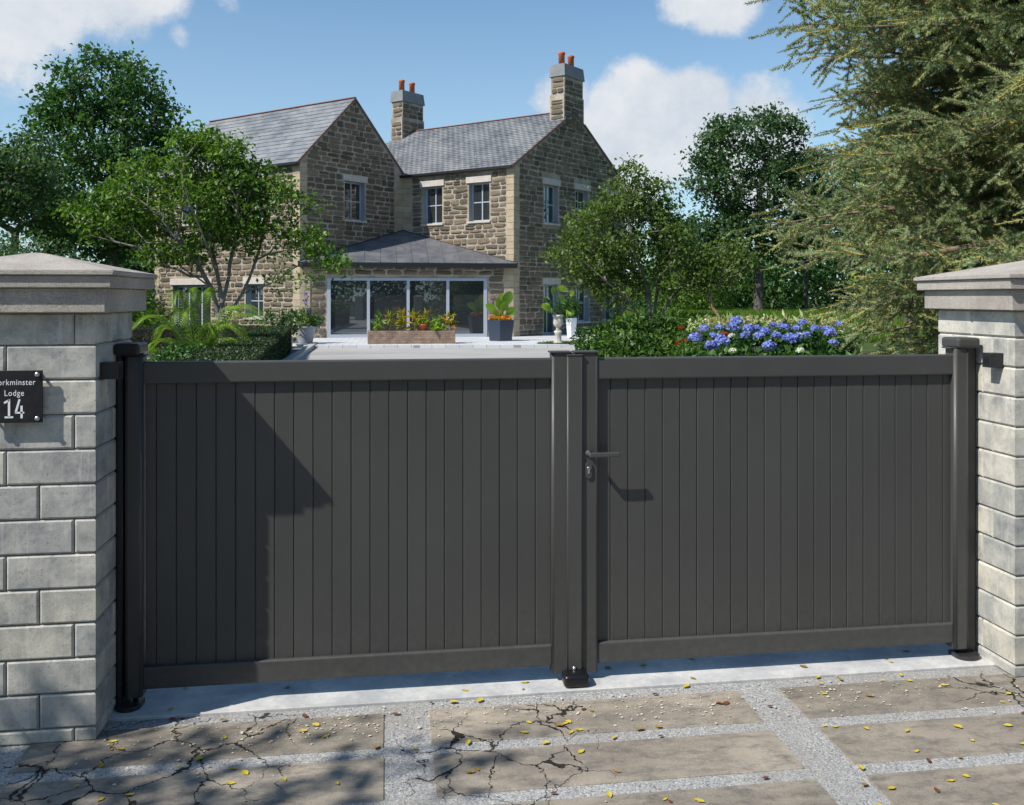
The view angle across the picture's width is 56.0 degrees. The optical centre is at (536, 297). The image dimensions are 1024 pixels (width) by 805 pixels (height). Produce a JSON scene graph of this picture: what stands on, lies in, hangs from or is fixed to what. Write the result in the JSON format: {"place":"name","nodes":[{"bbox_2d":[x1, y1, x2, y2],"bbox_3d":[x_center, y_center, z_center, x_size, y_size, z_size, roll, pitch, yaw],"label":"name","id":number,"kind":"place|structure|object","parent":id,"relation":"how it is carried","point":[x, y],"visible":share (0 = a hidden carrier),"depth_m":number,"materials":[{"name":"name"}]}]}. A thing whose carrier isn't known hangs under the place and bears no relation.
{"place":"outdoors","nodes":[
{"label":"outdoors","id":0,"kind":"place"},
{"bbox_2d":[146,346,296,360],"bbox_3d":[-13.749,1.842,19.567,14.650,0.001,32.200,0,0,-9],"label":"flower bed","id":1,"kind":"object","parent":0,"point":[292,347],"visible":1,"depth_m":31.79,"materials":[{"name":"green plant"}]},
{"bbox_2d":[147,337,213,360],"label":"leafy shrub","id":2,"kind":"object","parent":1,"relation":"on","point":[169,356],"visible":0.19,"depth_m":18.63,"materials":[{"name":"green plant"}]},
{"bbox_2d":[130,325,259,352],"bbox_3d":[-15.254,1.412,32.436,11.670,1.017,1.264,0,0,-9],"label":"box hedge","id":3,"kind":"object","parent":1,"relation":"on","point":[140,333],"visible":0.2,"depth_m":32.33,"materials":[{"name":"plant"}]},
{"bbox_2d":[132,287,270,356],"bbox_3d":[-7.141,0.732,20.023,3.387,1.904,1.606,0,0,-9],"label":"feathery palm","id":4,"kind":"object","parent":1,"relation":"on","point":[214,331],"visible":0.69,"depth_m":19.78,"materials":[{"name":"green plant"}]},
{"bbox_2d":[43,119,361,341],"bbox_3d":[-8.169,-1.245,23.826,7.839,6.498,3.452,0,0,8],"label":"multi stem tree","id":5,"kind":"object","parent":1,"relation":"on","point":[214,224],"visible":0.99,"depth_m":23.70,"materials":[{"name":"green plant"}]},
{"bbox_2d":[257,304,307,341],"bbox_3d":[-9.390,1.043,35.621,1.111,1.623,1.853,0,0,42],"label":"ivy shrub","id":6,"kind":"object","parent":1,"relation":"on","point":[291,316],"visible":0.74,"depth_m":35.62,"materials":[{"name":"green plant"}]},
{"bbox_2d":[287,347,302,356],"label":"side path","id":7,"kind":"structure","parent":0,"point":[295,349],"depth_m":33.67,"materials":[{"name":"grey stone"}]},
{"bbox_2d":[298,348,578,359],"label":"driveway","id":8,"kind":"structure","parent":0,"point":[372,353],"depth_m":31.93,"materials":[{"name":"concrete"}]},
{"bbox_2d":[293,332,594,347],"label":"terrace","id":9,"kind":"structure","parent":0,"point":[515,342],"depth_m":36.01,"materials":[{"name":"beige stone"}]},
{"bbox_2d":[292,292,324,343],"bbox_3d":[-8.742,0.753,36.888,1.295,1.993,0.993,0,0,-9],"label":"ribbed pot plant","id":10,"kind":"object","parent":9,"relation":"on","point":[313,321],"visible":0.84,"depth_m":36.70,"materials":[{"name":"green plant"}]},
{"bbox_2d":[368,330,454,343],"bbox_3d":[-4.766,1.550,36.874,3.303,0.600,0.908,0,0,-7],"label":"brick planter","id":11,"kind":"object","parent":9,"relation":"on","point":[409,337],"visible":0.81,"depth_m":36.44,"materials":[{"name":"brick"}]},
{"bbox_2d":[371,309,386,329],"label":"planter plant","id":12,"kind":"object","parent":11,"relation":"in","point":[376,326],"visible":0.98,"depth_m":36.75,"materials":[{"name":"green plant"}]},
{"bbox_2d":[379,309,397,329],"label":"planter plant","id":13,"kind":"object","parent":11,"relation":"in","point":[389,319],"visible":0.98,"depth_m":36.76,"materials":[{"name":"green plant"}]},
{"bbox_2d":[394,308,410,329],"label":"planter plant","id":14,"kind":"object","parent":11,"relation":"on","point":[399,323],"visible":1,"depth_m":36.69,"materials":[{"name":"yellow plant"}]},
{"bbox_2d":[403,309,420,329],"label":"planter plant","id":15,"kind":"object","parent":11,"relation":"in","point":[414,315],"visible":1,"depth_m":36.67,"materials":[{"name":"yellow plant"}]},
{"bbox_2d":[416,317,428,330],"bbox_3d":[-4.354,0.988,36.762,0.557,0.525,0.488,0,0,-9],"label":"terracotta pot","id":16,"kind":"object","parent":11,"relation":"on","point":[422,326],"visible":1,"depth_m":36.64,"materials":[{"name":"orange ceramic"}]},
{"bbox_2d":[420,307,433,329],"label":"planter plant","id":17,"kind":"object","parent":11,"relation":"on","point":[426,313],"visible":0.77,"depth_m":37.02,"materials":[{"name":"green plant"}]},
{"bbox_2d":[428,318,445,330],"bbox_3d":[-3.850,1.108,36.712,0.831,0.658,0.588,0,0,-24],"label":"lime rosette","id":18,"kind":"object","parent":11,"relation":"on","point":[438,326],"visible":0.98,"depth_m":36.68,"materials":[{"name":"green plant"}]},
{"bbox_2d":[431,315,445,322],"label":"planter plant","id":19,"kind":"object","parent":11,"relation":"in","point":[439,318],"visible":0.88,"depth_m":36.96,"materials":[{"name":"green plant"}]},
{"bbox_2d":[440,311,458,329],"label":"planter plant","id":20,"kind":"object","parent":11,"relation":"in","point":[448,321],"visible":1,"depth_m":36.96,"materials":[{"name":"yellow plant"}]},
{"bbox_2d":[486,291,515,340],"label":"hexagonal tub plant","id":21,"kind":"object","parent":9,"relation":"on","point":[500,326],"visible":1,"depth_m":38.92,"materials":[{"name":"green plant"}]},
{"bbox_2d":[541,284,574,343],"bbox_3d":[0.826,0.614,36.531,1.348,2.273,0.683,0,0,-9],"label":"stone urn plant","id":22,"kind":"object","parent":9,"relation":"on","point":[557,321],"visible":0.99,"depth_m":36.50,"materials":[{"name":"green plant"}]},
{"bbox_2d":[554,296,582,337],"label":"white planter plant","id":23,"kind":"object","parent":9,"relation":"on","point":[571,322],"visible":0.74,"depth_m":42.30,"materials":[{"name":"green plant"}]},
{"label":"lawn patch","id":24,"kind":"structure","parent":9,"relation":"on","visible":0},
{"bbox_2d":[539,340,584,343],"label":"lawn grass","id":25,"kind":"structure","parent":24,"relation":"on","point":[551,342],"depth_m":36.66,"materials":[{"name":"green plant"}]},
{"bbox_2d":[0,0,1012,298],"label":"sky","id":26,"kind":"structure","parent":0,"point":[653,70],"materials":[{"name":"blue"}]},
{"bbox_2d":[0,667,1023,804],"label":"street paving","id":27,"kind":"structure","parent":0,"point":[799,754],"depth_m":3.91,"materials":[{"name":"beige stone"}]},
{"bbox_2d":[0,253,157,745],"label":"gate pillar","id":28,"kind":"structure","parent":27,"relation":"on","point":[65,324],"depth_m":4.00,"materials":[{"name":"stone"}]},
{"bbox_2d":[0,370,42,422],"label":"name sign","id":29,"kind":"object","parent":28,"relation":"attached to","point":[21,396],"visible":1,"depth_m":3.94,"materials":[{"name":"metal"}]},
{"bbox_2d":[100,361,122,379],"bbox_3d":[-1.811,0.310,4.111,0.078,0.072,0.070,0,0,-9],"label":"bracket","id":30,"kind":"object","parent":28,"relation":"attached to","point":[111,369],"visible":1,"depth_m":4.08,"materials":[{"name":"black metal"}]},
{"bbox_2d":[114,342,147,712],"bbox_3d":[-1.831,1.020,4.351,0.112,1.632,0.190,0,0,-9],"label":"gate post","id":31,"kind":"object","parent":28,"relation":"attached to","point":[123,704],"visible":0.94,"depth_m":4.31,"materials":[{"name":"black metal"}]},
{"bbox_2d":[124,350,582,697],"bbox_3d":[-0.817,1.026,4.495,2.089,1.539,0.087,0,0,-8],"label":"gate leaf","id":32,"kind":"object","parent":31,"relation":"attached to","point":[291,520],"visible":0.98,"depth_m":4.48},
{"bbox_2d":[20,672,1020,804],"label":"petal litter","id":33,"kind":"object","parent":27,"relation":"on","point":[505,714],"visible":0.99,"depth_m":4.25,"materials":[{"name":"yellow plant"}]},
{"bbox_2d":[107,643,996,721],"bbox_3d":[0.334,1.868,4.921,5.370,0.064,0.768,0,0,-9],"label":"threshold","id":34,"kind":"object","parent":27,"relation":"on","point":[213,700],"visible":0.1,"depth_m":4.61,"materials":[{"name":"concrete"}]},
{"bbox_2d":[561,666,589,687],"bbox_3d":[0.186,1.798,4.571,0.124,0.075,0.100,0,0,-9],"label":"gate stop","id":35,"kind":"object","parent":34,"relation":"on","point":[574,677],"visible":1,"depth_m":4.53,"materials":[{"name":"black plastic"}]},
{"bbox_2d":[913,260,1023,676],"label":"gate pillar","id":36,"kind":"structure","parent":27,"relation":"on","point":[985,305],"depth_m":4.81,"materials":[{"name":"stone"}]},
{"bbox_2d":[942,337,979,660],"bbox_3d":[2.204,1.020,4.960,0.150,1.632,0.190,0,0,-9],"label":"gate post","id":37,"kind":"object","parent":36,"relation":"attached to","point":[972,344],"visible":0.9,"depth_m":4.98,"materials":[{"name":"grey metal"}]},
{"bbox_2d":[572,347,968,671],"bbox_3d":[1.196,1.024,4.776,2.054,1.542,0.141,0,0,-9],"label":"gate leaf","id":38,"kind":"object","parent":37,"relation":"attached to","point":[738,505],"visible":0.97,"depth_m":4.79,"materials":[{"name":"metal"}]},
{"bbox_2d":[982,352,1002,367],"bbox_3d":[2.269,0.310,4.790,0.071,0.072,0.070,0,0,-9],"label":"sensor box","id":39,"kind":"object","parent":36,"relation":"attached to","point":[992,359],"visible":1,"depth_m":4.76,"materials":[{"name":"black plastic"}]},
{"bbox_2d":[151,299,937,354],"bbox_3d":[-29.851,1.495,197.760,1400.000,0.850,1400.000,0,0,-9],"label":"lawn","id":40,"kind":"structure","parent":0,"point":[868,347],"depth_m":36.90,"materials":[{"name":"green plant"}]},
{"bbox_2d":[0,134,83,244],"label":"broadleaf tree","id":41,"kind":"object","parent":40,"relation":"on","point":[15,198],"visible":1,"depth_m":40.20,"materials":[{"name":"green plant"}]},
{"bbox_2d":[0,230,83,259],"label":"dark bush","id":42,"kind":"object","parent":40,"relation":"on","point":[6,249],"visible":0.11,"depth_m":36.53,"materials":[{"name":"green plant"}]},
{"bbox_2d":[0,118,95,253],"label":"broadleaf tree","id":43,"kind":"object","parent":40,"relation":"on","point":[36,140],"visible":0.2,"depth_m":45.85,"materials":[{"name":"green plant"}]},
{"bbox_2d":[28,181,92,256],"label":"broadleaf tree","id":44,"kind":"object","parent":40,"relation":"on","point":[64,216],"depth_m":60.45,"materials":[{"name":"green plant"}]},
{"bbox_2d":[0,245,154,325],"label":"undergrowth","id":45,"kind":"object","parent":40,"relation":"on","point":[127,267],"visible":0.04,"depth_m":61.07,"materials":[{"name":"green plant"}]},
{"bbox_2d":[11,40,194,266],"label":"broadleaf tree","id":46,"kind":"object","parent":40,"relation":"on","point":[118,98],"visible":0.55,"depth_m":48.94,"materials":[{"name":"green plant"}]},
{"bbox_2d":[100,190,154,301],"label":"broadleaf tree","id":47,"kind":"object","parent":40,"relation":"on","point":[137,268],"visible":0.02,"depth_m":64.28,"materials":[{"name":"green plant"}]},
{"bbox_2d":[130,289,184,326],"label":"light shrub","id":48,"kind":"object","parent":40,"relation":"on","point":[151,321],"visible":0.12,"depth_m":42.94,"materials":[{"name":"green plant"}]},
{"bbox_2d":[171,325,291,360],"bbox_3d":[-7.026,1.423,24.233,1.336,0.986,20.212,0,0,-12],"label":"box hedge","id":49,"kind":"object","parent":40,"relation":"on","point":[264,343],"visible":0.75,"depth_m":20.53,"materials":[{"name":"plant"}]},
{"bbox_2d":[291,337,297,345],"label":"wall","id":50,"kind":"structure","parent":40,"relation":"on","point":[295,342],"depth_m":36.77,"materials":[{"name":"grey stone"}]},
{"bbox_2d":[283,342,317,359],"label":"kerb","id":51,"kind":"structure","parent":40,"relation":"on","point":[301,352],"depth_m":30.79,"materials":[{"name":"concrete"}]},
{"bbox_2d":[150,51,627,337],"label":"stone house","id":52,"kind":"structure","parent":40,"relation":"on","point":[453,219],"depth_m":44.64,"materials":[{"name":"brown stone"}]},
{"bbox_2d":[182,198,195,225],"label":"window","id":53,"kind":"structure","parent":52,"relation":"in","point":[186,209],"depth_m":46.62,"materials":[{"name":"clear glass"}]},
{"bbox_2d":[170,278,212,325],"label":"window","id":54,"kind":"structure","parent":52,"relation":"in","point":[183,284],"depth_m":46.40,"materials":[{"name":"glass"}]},
{"bbox_2d":[243,277,264,319],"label":"window","id":55,"kind":"structure","parent":52,"relation":"in","point":[253,297],"depth_m":43.79,"materials":[{"name":"clear glass"}]},
{"bbox_2d":[343,173,367,222],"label":"window","id":56,"kind":"structure","parent":52,"relation":"in","point":[354,184],"depth_m":44.79,"materials":[{"name":"clear glass"}]},
{"bbox_2d":[327,278,486,337],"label":"patio door","id":57,"kind":"structure","parent":52,"relation":"in","point":[352,304],"depth_m":42.52,"materials":[{"name":"clear glass"}]},
{"bbox_2d":[420,179,444,225],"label":"window","id":58,"kind":"structure","parent":52,"relation":"in","point":[432,189],"depth_m":46.32,"materials":[{"name":"clear glass"}]},
{"bbox_2d":[466,175,491,223],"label":"window","id":59,"kind":"structure","parent":52,"relation":"in","point":[478,185],"depth_m":44.70,"materials":[{"name":"clear glass"}]},
{"bbox_2d":[542,177,560,225],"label":"window","id":60,"kind":"structure","parent":52,"relation":"in","point":[550,185],"depth_m":46.15,"materials":[{"name":"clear glass"}]},
{"bbox_2d":[542,278,560,333],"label":"door","id":61,"kind":"structure","parent":52,"relation":"in","point":[549,328],"depth_m":46.09,"materials":[{"name":"clear glass"}]},
{"bbox_2d":[574,183,590,227],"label":"window","id":62,"kind":"structure","parent":52,"relation":"in","point":[581,191],"depth_m":48.29,"materials":[{"name":"clear glass"}]},
{"bbox_2d":[576,278,590,323],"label":"window","id":63,"kind":"structure","parent":52,"relation":"in","point":[582,318],"depth_m":48.58,"materials":[{"name":"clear glass"}]},
{"bbox_2d":[603,290,614,321],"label":"window","id":64,"kind":"structure","parent":52,"relation":"in","point":[605,312],"depth_m":50.54,"materials":[{"name":"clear glass"}]},
{"bbox_2d":[603,188,617,231],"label":"window","id":65,"kind":"structure","parent":52,"relation":"in","point":[608,194],"depth_m":50.54,"materials":[{"name":"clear glass"}]},
{"bbox_2d":[650,224,703,264],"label":"broadleaf tree","id":66,"kind":"object","parent":40,"relation":"on","point":[665,245],"visible":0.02,"depth_m":78.72,"materials":[{"name":"green plant"}]},
{"bbox_2d":[646,270,737,311],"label":"light shrub","id":67,"kind":"object","parent":40,"relation":"on","point":[693,303],"visible":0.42,"depth_m":60.58,"materials":[{"name":"green plant"}]},
{"bbox_2d":[681,255,740,319],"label":"tree","id":68,"kind":"object","parent":40,"relation":"on","point":[711,300],"visible":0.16,"depth_m":49.91,"materials":[{"name":"green plant"}]},
{"bbox_2d":[667,97,851,310],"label":"broadleaf tree","id":69,"kind":"object","parent":40,"relation":"on","point":[732,216],"visible":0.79,"depth_m":59.25,"materials":[{"name":"green plant"}]},
{"bbox_2d":[625,239,955,310],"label":"undergrowth","id":70,"kind":"object","parent":40,"relation":"on","point":[780,293],"visible":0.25,"depth_m":72.16,"materials":[{"name":"green plant"}]},
{"bbox_2d":[772,206,834,308],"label":"broadleaf tree","id":71,"kind":"object","parent":40,"relation":"on","point":[805,287],"visible":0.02,"depth_m":65.89,"materials":[{"name":"green plant"}]},
{"bbox_2d":[812,145,902,306],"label":"broadleaf tree","id":72,"kind":"object","parent":40,"relation":"on","point":[838,188],"visible":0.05,"depth_m":71.91,"materials":[{"name":"green plant"}]},
{"bbox_2d":[847,105,934,341],"bbox_3d":[12.814,-2.628,33.872,3.852,9.272,3.093,0,0,-9],"label":"broadleaf tree","id":73,"kind":"object","parent":40,"relation":"on","point":[861,283],"visible":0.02,"depth_m":33.94,"materials":[{"name":"green plant"}]},
{"bbox_2d":[841,105,955,321],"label":"broadleaf tree","id":74,"kind":"object","parent":40,"relation":"on","point":[857,179],"visible":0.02,"depth_m":48.19,"materials":[{"name":"green plant"}]},
{"bbox_2d":[614,307,931,342],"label":"meadow grass","id":75,"kind":"structure","parent":0,"point":[788,312],"depth_m":54.44,"materials":[{"name":"green plant"}]},
{"label":"border bed","id":76,"kind":"structure","parent":0,"visible":0},
{"bbox_2d":[567,307,726,356],"bbox_3d":[2.712,1.087,21.532,4.154,1.739,3.966,0,0,-9],"label":"laurel bush","id":77,"kind":"object","parent":76,"relation":"on","point":[638,339],"visible":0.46,"depth_m":21.54,"materials":[{"name":"green plant"}]},
{"bbox_2d":[535,152,767,325],"bbox_3d":[3.146,-0.916,26.242,6.344,5.833,2.932,0,0,-9],"label":"multi stem tree","id":78,"kind":"object","parent":76,"relation":"on","point":[666,223],"visible":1,"depth_m":25.70,"materials":[{"name":"green plant"}]},
{"bbox_2d":[662,325,729,356],"bbox_3d":[2.823,1.167,17.182,1.252,1.370,0.612,0,0,-9],"label":"red flower plant","id":79,"kind":"object","parent":76,"relation":"on","point":[683,345],"visible":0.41,"depth_m":17.08,"materials":[{"name":"green plant"}]},
{"bbox_2d":[670,316,860,356],"bbox_3d":[4.266,1.151,17.221,4.164,1.668,3.599,0,0,-9],"label":"hydrangea bush","id":80,"kind":"object","parent":76,"relation":"on","point":[760,340],"visible":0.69,"depth_m":17.25,"materials":[{"name":"blue plant"}]},
{"bbox_2d":[686,309,861,354],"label":"pale perennials","id":81,"kind":"object","parent":76,"relation":"on","point":[750,319],"visible":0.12,"depth_m":21.33,"materials":[{"name":"green plant"}]},
{"bbox_2d":[730,0,1023,354],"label":"spruce tree","id":82,"kind":"object","parent":76,"relation":"on","point":[965,61],"visible":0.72,"depth_m":9.76,"materials":[{"name":"green plant"}]}
]}

